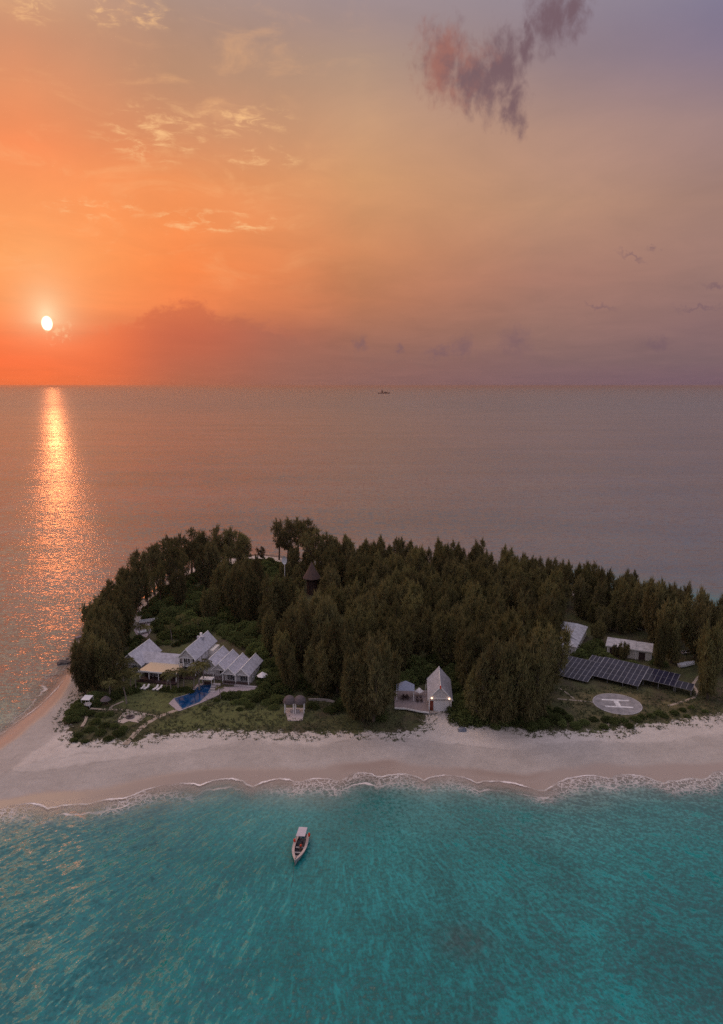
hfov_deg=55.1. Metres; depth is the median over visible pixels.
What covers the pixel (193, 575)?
broadleaf bush
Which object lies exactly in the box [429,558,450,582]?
casuarina tree
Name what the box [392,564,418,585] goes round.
casuarina tree
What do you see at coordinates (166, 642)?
broadleaf bush
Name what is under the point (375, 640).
casuarina tree
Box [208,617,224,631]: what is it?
broadleaf bush
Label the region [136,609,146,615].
broadleaf bush
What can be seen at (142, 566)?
casuarina tree
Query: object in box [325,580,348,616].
casuarina tree
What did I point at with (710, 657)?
casuarina tree
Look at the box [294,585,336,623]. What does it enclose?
casuarina tree
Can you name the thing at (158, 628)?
broadleaf bush
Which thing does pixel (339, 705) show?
broadleaf bush
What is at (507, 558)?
casuarina tree
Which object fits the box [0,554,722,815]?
ground
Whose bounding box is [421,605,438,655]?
casuarina tree
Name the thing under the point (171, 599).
broadleaf bush
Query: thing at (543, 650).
casuarina tree
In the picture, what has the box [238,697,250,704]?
shrub
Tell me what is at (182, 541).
casuarina tree
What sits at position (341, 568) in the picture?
casuarina tree
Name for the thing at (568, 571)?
casuarina tree
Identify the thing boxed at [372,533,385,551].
casuarina tree
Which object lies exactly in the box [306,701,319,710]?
broadleaf bush
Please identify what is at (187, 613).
broadleaf bush
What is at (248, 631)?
broadleaf bush
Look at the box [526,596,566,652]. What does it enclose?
casuarina tree
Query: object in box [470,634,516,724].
casuarina tree
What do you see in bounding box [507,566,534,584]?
casuarina tree
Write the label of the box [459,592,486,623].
casuarina tree
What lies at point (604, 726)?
shrub
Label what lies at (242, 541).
casuarina tree
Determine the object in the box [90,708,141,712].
sand path
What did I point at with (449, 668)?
broadleaf bush
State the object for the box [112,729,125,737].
shrub
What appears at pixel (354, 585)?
casuarina tree
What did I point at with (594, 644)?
broadleaf bush
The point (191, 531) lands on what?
casuarina tree
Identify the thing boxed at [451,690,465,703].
broadleaf bush
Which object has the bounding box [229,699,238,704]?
shrub
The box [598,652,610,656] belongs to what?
broadleaf bush
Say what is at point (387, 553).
casuarina tree
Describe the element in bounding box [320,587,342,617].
casuarina tree
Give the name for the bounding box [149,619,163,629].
broadleaf bush
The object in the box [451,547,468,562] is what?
casuarina tree
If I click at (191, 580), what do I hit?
broadleaf bush
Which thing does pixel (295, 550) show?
casuarina tree
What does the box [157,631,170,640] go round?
broadleaf bush
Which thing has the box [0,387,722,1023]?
sea
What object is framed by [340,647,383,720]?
casuarina tree
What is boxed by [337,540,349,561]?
casuarina tree
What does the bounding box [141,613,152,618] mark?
broadleaf bush
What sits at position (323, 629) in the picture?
casuarina tree
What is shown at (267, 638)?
casuarina tree
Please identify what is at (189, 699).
swimming pool
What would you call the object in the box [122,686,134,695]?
shrub
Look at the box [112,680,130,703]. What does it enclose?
palm tree
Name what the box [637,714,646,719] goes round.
shrub
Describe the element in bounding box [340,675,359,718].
casuarina tree
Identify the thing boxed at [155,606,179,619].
broadleaf bush
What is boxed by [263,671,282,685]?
broadleaf bush
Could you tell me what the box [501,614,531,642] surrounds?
casuarina tree
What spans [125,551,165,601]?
casuarina tree
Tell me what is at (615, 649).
casuarina tree
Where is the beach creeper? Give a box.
[52,690,722,747]
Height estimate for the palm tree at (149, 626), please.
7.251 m
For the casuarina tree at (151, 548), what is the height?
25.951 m
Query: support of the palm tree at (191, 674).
on the ground at (41, 763)
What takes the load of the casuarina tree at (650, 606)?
on the ground at (41, 763)
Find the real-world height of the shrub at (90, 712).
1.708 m
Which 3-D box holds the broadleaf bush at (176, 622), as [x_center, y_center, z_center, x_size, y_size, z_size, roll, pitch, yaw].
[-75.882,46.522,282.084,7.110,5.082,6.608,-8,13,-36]
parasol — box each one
[100,696,110,704]
[257,672,266,677]
[415,688,423,692]
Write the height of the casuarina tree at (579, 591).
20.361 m
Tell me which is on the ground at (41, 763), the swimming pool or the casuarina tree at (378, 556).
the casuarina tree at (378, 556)
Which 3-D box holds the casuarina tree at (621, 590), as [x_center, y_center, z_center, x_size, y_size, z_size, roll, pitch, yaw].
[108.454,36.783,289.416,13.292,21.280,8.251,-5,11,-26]
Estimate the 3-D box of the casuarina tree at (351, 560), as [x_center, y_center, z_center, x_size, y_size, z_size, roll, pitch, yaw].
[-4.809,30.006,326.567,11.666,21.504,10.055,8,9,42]
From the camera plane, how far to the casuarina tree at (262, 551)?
388.31 m
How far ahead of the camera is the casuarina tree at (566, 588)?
290.29 m
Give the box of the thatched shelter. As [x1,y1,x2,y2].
[283,695,305,712]
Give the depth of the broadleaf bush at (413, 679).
231.40 m
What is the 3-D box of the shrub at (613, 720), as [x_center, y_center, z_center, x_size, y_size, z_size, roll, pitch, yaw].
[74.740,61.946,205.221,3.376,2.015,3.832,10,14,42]
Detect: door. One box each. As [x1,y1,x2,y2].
[434,700,449,710]
[638,652,644,659]
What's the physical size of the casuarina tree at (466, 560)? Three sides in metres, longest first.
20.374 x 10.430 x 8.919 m
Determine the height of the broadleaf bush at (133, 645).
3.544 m
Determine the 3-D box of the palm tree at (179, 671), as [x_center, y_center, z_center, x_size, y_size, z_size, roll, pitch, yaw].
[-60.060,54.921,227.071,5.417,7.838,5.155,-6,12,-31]
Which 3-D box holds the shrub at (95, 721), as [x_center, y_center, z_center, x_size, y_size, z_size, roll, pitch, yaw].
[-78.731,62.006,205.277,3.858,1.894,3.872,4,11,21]
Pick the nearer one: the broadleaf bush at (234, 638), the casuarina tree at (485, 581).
the broadleaf bush at (234, 638)
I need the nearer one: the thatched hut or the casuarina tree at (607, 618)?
the casuarina tree at (607, 618)
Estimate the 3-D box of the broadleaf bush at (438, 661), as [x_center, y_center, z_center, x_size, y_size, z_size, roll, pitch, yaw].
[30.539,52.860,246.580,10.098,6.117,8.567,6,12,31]
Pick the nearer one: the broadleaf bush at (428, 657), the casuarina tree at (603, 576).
the broadleaf bush at (428, 657)
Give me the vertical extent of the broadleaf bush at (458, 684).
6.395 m
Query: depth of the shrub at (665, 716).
208.70 m
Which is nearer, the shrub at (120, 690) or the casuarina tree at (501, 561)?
the shrub at (120, 690)
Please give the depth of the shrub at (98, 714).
209.40 m
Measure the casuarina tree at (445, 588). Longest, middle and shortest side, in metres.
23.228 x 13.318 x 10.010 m
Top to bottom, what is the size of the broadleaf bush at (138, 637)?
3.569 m
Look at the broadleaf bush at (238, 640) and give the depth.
265.42 m
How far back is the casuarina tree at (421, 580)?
292.02 m
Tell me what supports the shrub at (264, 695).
on the ground at (41, 763)
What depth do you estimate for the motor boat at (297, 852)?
152.19 m
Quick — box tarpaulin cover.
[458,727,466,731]
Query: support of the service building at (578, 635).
on the ground at (41, 763)
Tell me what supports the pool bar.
on the pool paving
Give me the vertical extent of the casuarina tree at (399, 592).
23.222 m
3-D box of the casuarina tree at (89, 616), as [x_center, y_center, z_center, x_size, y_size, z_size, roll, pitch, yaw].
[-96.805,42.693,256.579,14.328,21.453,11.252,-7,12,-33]
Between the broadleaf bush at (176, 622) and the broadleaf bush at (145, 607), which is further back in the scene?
the broadleaf bush at (145, 607)
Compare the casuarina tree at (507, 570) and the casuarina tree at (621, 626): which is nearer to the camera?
the casuarina tree at (621, 626)
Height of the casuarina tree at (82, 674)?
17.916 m
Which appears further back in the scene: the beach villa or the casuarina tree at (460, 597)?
the casuarina tree at (460, 597)
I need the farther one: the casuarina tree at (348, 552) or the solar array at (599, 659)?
the casuarina tree at (348, 552)
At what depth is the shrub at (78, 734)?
197.15 m
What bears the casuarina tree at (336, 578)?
on the ground at (41, 763)
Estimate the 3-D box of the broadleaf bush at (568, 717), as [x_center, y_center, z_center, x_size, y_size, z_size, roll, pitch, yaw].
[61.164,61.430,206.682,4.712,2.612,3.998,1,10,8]
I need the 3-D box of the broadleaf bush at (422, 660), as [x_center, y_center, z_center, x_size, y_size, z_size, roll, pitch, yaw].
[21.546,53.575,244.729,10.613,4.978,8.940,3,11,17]
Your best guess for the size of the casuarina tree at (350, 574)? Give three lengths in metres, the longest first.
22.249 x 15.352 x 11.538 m
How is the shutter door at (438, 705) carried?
in the boathouse
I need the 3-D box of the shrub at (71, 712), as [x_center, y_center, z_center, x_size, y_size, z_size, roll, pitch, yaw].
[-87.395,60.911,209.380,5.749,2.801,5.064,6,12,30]
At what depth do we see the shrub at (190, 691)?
224.96 m
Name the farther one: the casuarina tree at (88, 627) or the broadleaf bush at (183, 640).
the broadleaf bush at (183, 640)
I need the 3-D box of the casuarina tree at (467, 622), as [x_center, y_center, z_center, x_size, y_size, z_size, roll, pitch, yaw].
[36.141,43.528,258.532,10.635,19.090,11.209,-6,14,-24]
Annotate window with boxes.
[227,675,234,680]
[240,676,247,681]
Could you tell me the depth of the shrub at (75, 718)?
206.47 m
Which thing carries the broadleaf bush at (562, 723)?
on the ground at (41, 763)
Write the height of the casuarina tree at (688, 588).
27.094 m
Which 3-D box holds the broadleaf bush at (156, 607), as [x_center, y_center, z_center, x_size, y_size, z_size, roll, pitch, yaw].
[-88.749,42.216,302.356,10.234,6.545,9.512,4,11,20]
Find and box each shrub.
[62,715,73,723]
[63,708,82,716]
[69,699,84,707]
[69,737,77,741]
[70,702,87,708]
[72,715,82,721]
[73,732,83,738]
[76,707,87,715]
[83,725,97,732]
[84,710,95,716]
[86,691,99,701]
[88,717,101,724]
[89,698,103,706]
[92,691,108,699]
[94,712,104,717]
[94,729,106,736]
[98,722,110,728]
[102,735,114,741]
[104,711,113,716]
[107,691,121,701]
[110,723,119,728]
[111,687,127,695]
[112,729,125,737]
[118,725,127,731]
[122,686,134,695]
[131,685,141,692]
[164,685,171,692]
[169,686,177,692]
[185,689,194,693]
[222,690,237,700]
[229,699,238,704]
[234,690,241,697]
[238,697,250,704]
[240,690,251,698]
[245,702,255,709]
[247,689,254,695]
[250,695,263,702]
[253,688,267,695]
[258,691,270,701]
[261,699,272,706]
[268,703,279,709]
[569,721,581,729]
[578,719,590,725]
[588,716,598,722]
[599,723,609,729]
[600,715,609,722]
[608,717,619,725]
[619,718,628,723]
[624,723,634,728]
[629,715,641,722]
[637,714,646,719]
[645,713,655,718]
[653,710,664,715]
[658,713,668,718]
[668,710,679,715]
[676,707,685,712]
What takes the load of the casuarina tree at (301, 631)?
on the ground at (41, 763)
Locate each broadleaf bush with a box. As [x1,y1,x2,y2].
[124,637,138,645]
[128,641,139,650]
[131,635,146,643]
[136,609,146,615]
[140,602,154,610]
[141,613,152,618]
[147,601,166,615]
[148,597,159,603]
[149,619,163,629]
[151,624,165,632]
[153,639,162,644]
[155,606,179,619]
[157,588,169,595]
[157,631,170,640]
[160,616,174,628]
[162,640,172,645]
[163,596,175,601]
[163,601,175,606]
[167,620,181,626]
[171,641,180,645]
[172,621,202,641]
[172,626,182,638]
[175,600,194,610]
[178,636,191,643]
[181,609,198,619]
[186,577,197,583]
[189,573,199,581]
[190,616,213,630]
[193,605,202,616]
[195,584,206,597]
[201,626,211,634]
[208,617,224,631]
[215,622,226,634]
[216,623,234,635]
[221,630,238,641]
[222,630,233,638]
[227,614,240,622]
[228,632,244,642]
[229,634,244,643]
[234,635,253,648]
[235,620,249,631]
[239,637,260,649]
[240,625,257,638]
[244,620,260,632]
[244,642,261,656]
[253,646,269,659]
[255,668,271,685]
[255,681,278,694]
[258,657,275,671]
[261,557,274,563]
[261,560,272,564]
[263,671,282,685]
[267,566,278,575]
[270,694,284,704]
[271,682,293,695]
[295,674,313,691]
[303,686,316,696]
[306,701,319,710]
[323,706,336,714]
[329,701,346,712]
[375,709,388,722]
[395,671,410,688]
[404,654,421,668]
[404,669,421,686]
[410,666,430,684]
[416,656,436,671]
[420,662,437,673]
[422,650,437,663]
[432,656,456,668]
[443,663,460,674]
[444,699,462,713]
[447,672,458,683]
[447,709,473,727]
[451,682,463,694]
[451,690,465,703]
[452,699,473,711]
[454,678,463,696]
[456,712,482,727]
[468,707,488,727]
[478,717,492,725]
[490,719,508,729]
[512,715,530,730]
[522,719,542,731]
[537,717,555,729]
[538,703,553,719]
[544,712,563,726]
[553,706,567,716]
[555,718,566,728]
[562,714,573,723]
[569,652,583,657]
[576,648,591,658]
[578,643,593,657]
[584,640,601,649]
[592,638,606,648]
[592,647,606,655]
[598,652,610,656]
[648,659,668,668]
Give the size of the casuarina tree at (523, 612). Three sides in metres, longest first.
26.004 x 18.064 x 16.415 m
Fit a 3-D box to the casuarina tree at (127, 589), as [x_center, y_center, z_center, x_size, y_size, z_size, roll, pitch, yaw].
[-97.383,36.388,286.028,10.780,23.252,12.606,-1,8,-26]
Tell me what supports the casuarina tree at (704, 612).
on the ground at (41, 763)
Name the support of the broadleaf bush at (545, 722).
on the ground at (41, 763)
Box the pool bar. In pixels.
[200,676,214,685]
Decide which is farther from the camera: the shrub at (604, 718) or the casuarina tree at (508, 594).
the casuarina tree at (508, 594)
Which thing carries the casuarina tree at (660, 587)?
on the ground at (41, 763)
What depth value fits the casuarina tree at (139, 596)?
298.84 m
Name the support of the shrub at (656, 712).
on the ground at (41, 763)
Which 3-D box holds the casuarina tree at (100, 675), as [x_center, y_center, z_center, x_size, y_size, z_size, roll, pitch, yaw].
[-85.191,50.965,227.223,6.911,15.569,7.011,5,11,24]
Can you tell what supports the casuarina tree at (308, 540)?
on the ground at (41, 763)
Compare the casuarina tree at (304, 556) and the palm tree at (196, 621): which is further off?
the casuarina tree at (304, 556)
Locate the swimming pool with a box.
[174,685,210,708]
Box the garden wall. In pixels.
[308,698,334,702]
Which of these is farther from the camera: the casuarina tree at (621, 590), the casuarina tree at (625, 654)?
the casuarina tree at (621, 590)
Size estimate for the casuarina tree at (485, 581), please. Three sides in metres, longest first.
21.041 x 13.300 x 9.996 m
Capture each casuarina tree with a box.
[67,629,101,657]
[67,643,98,693]
[77,600,113,628]
[78,635,109,687]
[79,616,99,639]
[86,598,105,623]
[88,593,111,617]
[90,616,123,662]
[92,646,111,690]
[97,585,125,607]
[98,602,127,653]
[101,643,128,685]
[104,573,135,594]
[104,589,135,638]
[114,567,124,582]
[116,576,138,622]
[117,559,151,583]
[121,565,149,611]
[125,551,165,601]
[128,544,166,594]
[132,576,144,614]
[142,568,157,608]
[147,537,176,580]
[152,563,167,599]
[154,537,187,567]
[159,533,198,569]
[164,553,180,585]
[167,567,187,605]
[169,526,210,571]
[173,549,191,582]
[187,530,203,557]
[190,543,209,583]
[194,538,221,588]
[197,523,235,551]
[199,584,221,616]
[209,540,222,560]
[209,556,233,607]
[210,529,243,557]
[219,543,233,567]
[221,529,251,557]
[221,561,247,619]
[232,553,252,570]
[232,564,264,620]
[233,539,248,565]
[241,535,251,557]
[245,552,265,600]
[254,573,282,634]
[255,546,264,558]
[261,611,280,654]
[262,604,278,635]
[263,576,288,621]
[269,521,296,562]
[271,517,288,559]
[271,629,296,669]
[274,613,298,641]
[275,639,299,689]
[278,572,298,603]
[278,594,295,621]
[279,562,292,577]
[279,601,299,626]
[281,515,309,556]
[284,600,330,671]
[287,546,299,563]
[289,553,298,576]
[292,566,305,585]
[294,574,305,592]
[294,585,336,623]
[294,587,308,607]
[295,516,316,546]
[296,560,306,572]
[297,526,337,559]
[301,548,314,561]
[302,555,313,570]
[303,638,336,697]
[306,624,325,653]
[306,625,332,678]
[309,595,348,638]
[312,531,335,548]
[312,545,339,578]
[316,568,322,589]
[317,563,339,592]
[319,535,340,559]
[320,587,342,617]
[322,617,352,692]
[325,568,343,589]
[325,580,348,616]
[325,623,358,696]
[335,553,346,587]
[337,533,355,550]
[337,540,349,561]
[339,546,357,566]
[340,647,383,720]
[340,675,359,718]
[342,554,361,585]
[343,633,394,722]
[344,602,374,642]
[345,563,369,593]
[349,576,361,596]
[352,632,390,660]
[356,540,374,556]
[361,559,386,580]
[362,544,383,562]
[369,562,392,587]
[369,633,403,711]
[371,550,382,560]
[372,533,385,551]
[375,543,391,557]
[375,579,391,614]
[381,545,390,562]
[381,616,417,671]
[382,551,404,574]
[388,535,405,556]
[388,581,414,617]
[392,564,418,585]
[395,574,423,598]
[399,588,422,630]
[400,568,420,588]
[401,538,418,557]
[402,609,431,656]
[406,543,426,572]
[409,571,426,594]
[411,553,428,573]
[416,586,436,619]
[421,546,436,565]
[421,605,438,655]
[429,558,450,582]
[429,608,467,667]
[432,580,458,614]
[433,541,452,560]
[434,536,444,551]
[434,593,455,615]
[444,604,464,653]
[448,606,472,649]
[449,579,467,604]
[450,537,462,557]
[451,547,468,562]
[452,619,499,693]
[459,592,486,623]
[461,580,478,595]
[462,663,501,720]
[463,555,469,571]
[463,579,487,601]
[465,580,485,615]
[466,542,483,562]
[466,557,487,579]
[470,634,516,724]
[472,574,492,593]
[473,537,485,560]
[475,552,488,569]
[480,565,494,579]
[482,549,493,568]
[485,579,507,611]
[486,562,506,584]
[486,648,529,725]
[487,568,512,589]
[494,557,505,572]
[495,632,540,717]
[497,552,515,567]
[498,543,513,563]
[499,557,525,586]
[501,578,523,615]
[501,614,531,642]
[503,603,550,646]
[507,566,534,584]
[513,555,527,577]
[514,645,548,723]
[520,553,543,577]
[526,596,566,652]
[526,620,572,692]
[527,630,556,717]
[529,564,541,583]
[532,565,547,585]
[532,616,561,649]
[535,576,560,605]
[541,558,555,580]
[546,557,561,570]
[547,582,567,619]
[549,568,563,584]
[552,579,573,611]
[553,557,573,599]
[569,573,590,615]
[570,562,600,592]
[579,596,592,618]
[582,560,605,586]
[586,602,598,623]
[587,588,593,604]
[589,618,606,638]
[591,579,607,610]
[593,566,615,603]
[595,604,614,630]
[605,601,617,629]
[609,576,633,620]
[611,571,617,590]
[612,644,619,657]
[614,569,636,595]
[615,606,630,633]
[617,583,644,629]
[619,641,630,659]
[622,568,638,591]
[626,601,642,632]
[631,577,648,595]
[638,575,678,643]
[638,583,673,642]
[646,577,660,586]
[653,596,687,662]
[653,615,673,669]
[657,582,681,605]
[672,582,683,598]
[676,582,694,643]
[680,584,717,658]
[686,598,718,659]
[693,618,722,699]
[705,594,722,616]
[712,604,722,665]
[713,610,722,647]
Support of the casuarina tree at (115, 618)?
on the ground at (41, 763)
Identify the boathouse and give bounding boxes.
[427,667,452,710]
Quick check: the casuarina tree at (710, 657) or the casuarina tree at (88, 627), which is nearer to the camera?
the casuarina tree at (710, 657)
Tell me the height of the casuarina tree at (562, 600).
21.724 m
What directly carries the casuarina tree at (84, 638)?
on the ground at (41, 763)
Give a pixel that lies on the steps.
(214, 685)
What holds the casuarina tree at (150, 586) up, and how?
on the ground at (41, 763)
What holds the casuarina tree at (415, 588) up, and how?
on the ground at (41, 763)
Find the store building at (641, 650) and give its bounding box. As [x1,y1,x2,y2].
[606,637,652,660]
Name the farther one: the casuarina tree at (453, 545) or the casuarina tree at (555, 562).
the casuarina tree at (453, 545)
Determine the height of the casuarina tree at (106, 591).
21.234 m
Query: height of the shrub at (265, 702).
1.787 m
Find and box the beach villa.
[117,631,262,687]
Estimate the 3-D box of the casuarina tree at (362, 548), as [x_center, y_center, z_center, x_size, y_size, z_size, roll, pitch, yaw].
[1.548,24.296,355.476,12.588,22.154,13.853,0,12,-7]
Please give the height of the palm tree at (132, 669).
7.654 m
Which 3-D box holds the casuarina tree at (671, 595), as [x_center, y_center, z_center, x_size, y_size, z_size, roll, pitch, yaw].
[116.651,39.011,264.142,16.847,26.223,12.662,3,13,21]
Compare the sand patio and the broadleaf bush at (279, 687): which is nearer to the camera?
the sand patio
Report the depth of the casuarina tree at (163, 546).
335.51 m
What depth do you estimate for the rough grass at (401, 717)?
210.94 m
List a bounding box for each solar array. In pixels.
[560,656,599,681]
[589,655,603,662]
[592,657,648,689]
[643,667,679,690]
[674,680,694,691]
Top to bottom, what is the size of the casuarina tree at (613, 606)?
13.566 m
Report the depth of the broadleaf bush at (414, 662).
241.49 m
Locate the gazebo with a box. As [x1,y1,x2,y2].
[396,681,413,700]
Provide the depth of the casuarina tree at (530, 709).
198.66 m
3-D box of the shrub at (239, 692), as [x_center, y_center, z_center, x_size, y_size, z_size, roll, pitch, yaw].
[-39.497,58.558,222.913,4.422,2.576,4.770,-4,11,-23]
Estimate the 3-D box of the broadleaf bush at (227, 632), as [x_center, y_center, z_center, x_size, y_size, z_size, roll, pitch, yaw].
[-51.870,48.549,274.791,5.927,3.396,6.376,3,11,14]
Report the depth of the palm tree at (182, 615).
283.20 m
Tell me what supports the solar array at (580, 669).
on the ground at (41, 763)
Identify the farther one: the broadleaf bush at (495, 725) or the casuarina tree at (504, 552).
the casuarina tree at (504, 552)
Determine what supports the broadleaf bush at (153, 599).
on the ground at (41, 763)
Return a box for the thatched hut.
[303,562,319,594]
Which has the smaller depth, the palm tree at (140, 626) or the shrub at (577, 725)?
the shrub at (577, 725)
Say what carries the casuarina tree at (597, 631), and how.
on the ground at (41, 763)
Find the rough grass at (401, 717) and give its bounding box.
[70,685,722,740]
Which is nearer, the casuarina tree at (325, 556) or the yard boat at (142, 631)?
the yard boat at (142, 631)
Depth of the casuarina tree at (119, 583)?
289.66 m
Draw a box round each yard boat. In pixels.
[137,628,150,633]
[138,618,154,623]
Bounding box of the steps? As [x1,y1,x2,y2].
[208,683,220,691]
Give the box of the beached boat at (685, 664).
[677,661,694,667]
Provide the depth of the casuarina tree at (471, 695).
202.09 m
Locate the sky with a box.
[0,0,722,386]
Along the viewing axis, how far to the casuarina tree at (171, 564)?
322.01 m
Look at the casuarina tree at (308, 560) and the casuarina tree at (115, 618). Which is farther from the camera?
the casuarina tree at (308, 560)
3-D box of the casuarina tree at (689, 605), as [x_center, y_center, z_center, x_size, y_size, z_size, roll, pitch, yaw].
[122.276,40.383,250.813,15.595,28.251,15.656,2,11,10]
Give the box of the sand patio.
[117,711,148,722]
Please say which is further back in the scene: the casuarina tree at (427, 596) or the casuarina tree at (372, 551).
the casuarina tree at (372, 551)
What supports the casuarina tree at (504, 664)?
on the ground at (41, 763)
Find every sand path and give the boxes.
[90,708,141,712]
[123,709,176,744]
[668,676,697,705]
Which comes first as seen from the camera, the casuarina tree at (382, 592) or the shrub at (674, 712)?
the shrub at (674, 712)
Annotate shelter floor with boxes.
[286,708,303,720]
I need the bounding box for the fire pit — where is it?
[126,714,133,718]
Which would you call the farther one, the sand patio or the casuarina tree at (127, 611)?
the casuarina tree at (127, 611)
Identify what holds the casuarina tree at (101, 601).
on the ground at (41, 763)
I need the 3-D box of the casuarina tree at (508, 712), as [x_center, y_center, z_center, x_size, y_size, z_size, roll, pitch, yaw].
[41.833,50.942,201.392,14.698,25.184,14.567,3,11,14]
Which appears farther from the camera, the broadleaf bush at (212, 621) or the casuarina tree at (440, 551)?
the casuarina tree at (440, 551)
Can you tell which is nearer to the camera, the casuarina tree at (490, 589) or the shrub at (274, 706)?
the shrub at (274, 706)
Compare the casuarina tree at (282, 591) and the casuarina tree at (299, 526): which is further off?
the casuarina tree at (299, 526)
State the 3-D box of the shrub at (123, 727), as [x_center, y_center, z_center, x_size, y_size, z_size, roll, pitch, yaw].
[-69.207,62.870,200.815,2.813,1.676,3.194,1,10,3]
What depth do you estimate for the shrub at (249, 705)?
214.61 m
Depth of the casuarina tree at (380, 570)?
305.59 m
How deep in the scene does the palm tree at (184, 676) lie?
227.24 m
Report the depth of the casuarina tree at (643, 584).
286.39 m
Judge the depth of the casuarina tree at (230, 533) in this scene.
368.75 m
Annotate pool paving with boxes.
[169,683,256,710]
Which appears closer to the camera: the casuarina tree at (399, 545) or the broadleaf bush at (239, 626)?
the broadleaf bush at (239, 626)
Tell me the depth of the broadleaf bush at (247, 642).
262.96 m
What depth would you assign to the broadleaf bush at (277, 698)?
217.75 m
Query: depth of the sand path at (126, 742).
202.61 m
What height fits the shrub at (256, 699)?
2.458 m
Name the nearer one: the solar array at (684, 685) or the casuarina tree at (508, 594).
the solar array at (684, 685)
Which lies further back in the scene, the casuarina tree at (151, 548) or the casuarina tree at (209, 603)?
the casuarina tree at (151, 548)
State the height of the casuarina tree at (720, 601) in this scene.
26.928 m
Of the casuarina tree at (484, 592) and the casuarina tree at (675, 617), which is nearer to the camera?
the casuarina tree at (675, 617)
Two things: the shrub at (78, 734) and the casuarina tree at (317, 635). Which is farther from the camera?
the casuarina tree at (317, 635)
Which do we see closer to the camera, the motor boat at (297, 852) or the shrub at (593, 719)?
the motor boat at (297, 852)
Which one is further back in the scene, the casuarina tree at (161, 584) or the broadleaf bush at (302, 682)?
the casuarina tree at (161, 584)
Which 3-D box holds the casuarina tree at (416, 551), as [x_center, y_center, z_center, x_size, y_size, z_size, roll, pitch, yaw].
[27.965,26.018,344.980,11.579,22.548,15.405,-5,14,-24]
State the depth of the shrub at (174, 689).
225.94 m
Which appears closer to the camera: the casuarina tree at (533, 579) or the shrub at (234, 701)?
the shrub at (234, 701)
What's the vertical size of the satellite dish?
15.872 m
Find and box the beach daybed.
[81,695,92,707]
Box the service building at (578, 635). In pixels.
[561,622,587,654]
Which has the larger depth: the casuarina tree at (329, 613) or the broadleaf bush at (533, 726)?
the casuarina tree at (329, 613)
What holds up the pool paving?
on the ground at (41, 763)
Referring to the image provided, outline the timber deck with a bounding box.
[395,690,434,713]
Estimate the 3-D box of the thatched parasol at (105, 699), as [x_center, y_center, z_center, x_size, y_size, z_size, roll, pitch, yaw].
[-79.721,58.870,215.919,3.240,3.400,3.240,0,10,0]
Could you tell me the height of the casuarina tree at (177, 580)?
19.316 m
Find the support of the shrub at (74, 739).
on the ground at (41, 763)
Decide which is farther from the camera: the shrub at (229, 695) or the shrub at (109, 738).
the shrub at (229, 695)
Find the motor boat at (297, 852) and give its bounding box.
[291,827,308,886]
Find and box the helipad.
[593,693,641,714]
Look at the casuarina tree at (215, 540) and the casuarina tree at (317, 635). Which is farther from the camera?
the casuarina tree at (215, 540)
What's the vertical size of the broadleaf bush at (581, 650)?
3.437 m
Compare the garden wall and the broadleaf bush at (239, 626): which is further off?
the broadleaf bush at (239, 626)
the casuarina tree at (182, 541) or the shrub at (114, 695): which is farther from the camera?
the casuarina tree at (182, 541)
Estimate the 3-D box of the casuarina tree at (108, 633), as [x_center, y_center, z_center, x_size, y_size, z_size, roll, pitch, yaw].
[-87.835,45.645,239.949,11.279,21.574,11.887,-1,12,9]
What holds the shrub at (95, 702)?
on the ground at (41, 763)
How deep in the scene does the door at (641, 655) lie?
252.17 m
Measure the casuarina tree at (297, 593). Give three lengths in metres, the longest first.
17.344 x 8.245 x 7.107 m
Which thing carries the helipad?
on the ground at (41, 763)
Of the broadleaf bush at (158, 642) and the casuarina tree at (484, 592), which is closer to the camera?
the broadleaf bush at (158, 642)
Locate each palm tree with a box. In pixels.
[100,678,116,694]
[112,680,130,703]
[114,670,133,688]
[119,657,134,666]
[124,667,139,684]
[126,672,141,687]
[134,624,144,634]
[140,624,152,638]
[160,671,175,688]
[161,669,175,686]
[164,623,175,639]
[170,667,186,687]
[175,613,185,624]
[179,670,189,686]
[187,662,208,689]
[187,668,202,688]
[190,617,203,629]
[194,658,212,684]
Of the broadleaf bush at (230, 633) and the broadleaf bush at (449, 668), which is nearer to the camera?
the broadleaf bush at (449, 668)
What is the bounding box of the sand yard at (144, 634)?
[134,618,157,636]
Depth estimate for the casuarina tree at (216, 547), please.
347.44 m
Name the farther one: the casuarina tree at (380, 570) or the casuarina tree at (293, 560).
the casuarina tree at (293, 560)
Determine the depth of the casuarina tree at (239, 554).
354.21 m
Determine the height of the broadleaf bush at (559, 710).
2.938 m
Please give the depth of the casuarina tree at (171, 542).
340.18 m
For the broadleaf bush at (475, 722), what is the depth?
203.57 m
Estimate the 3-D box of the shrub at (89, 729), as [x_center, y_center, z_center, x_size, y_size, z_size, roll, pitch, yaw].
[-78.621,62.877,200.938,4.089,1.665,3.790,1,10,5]
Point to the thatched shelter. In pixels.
(296, 700)
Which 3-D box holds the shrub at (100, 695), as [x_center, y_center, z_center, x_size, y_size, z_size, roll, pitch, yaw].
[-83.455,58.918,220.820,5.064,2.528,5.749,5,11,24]
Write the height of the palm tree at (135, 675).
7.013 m
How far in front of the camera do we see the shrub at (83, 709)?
210.97 m
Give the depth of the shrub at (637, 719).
206.41 m
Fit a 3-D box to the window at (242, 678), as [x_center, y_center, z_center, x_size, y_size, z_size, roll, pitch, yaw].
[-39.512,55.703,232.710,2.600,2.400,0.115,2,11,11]
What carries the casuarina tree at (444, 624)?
on the ground at (41, 763)
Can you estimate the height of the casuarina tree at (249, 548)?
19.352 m
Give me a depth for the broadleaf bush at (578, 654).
253.41 m

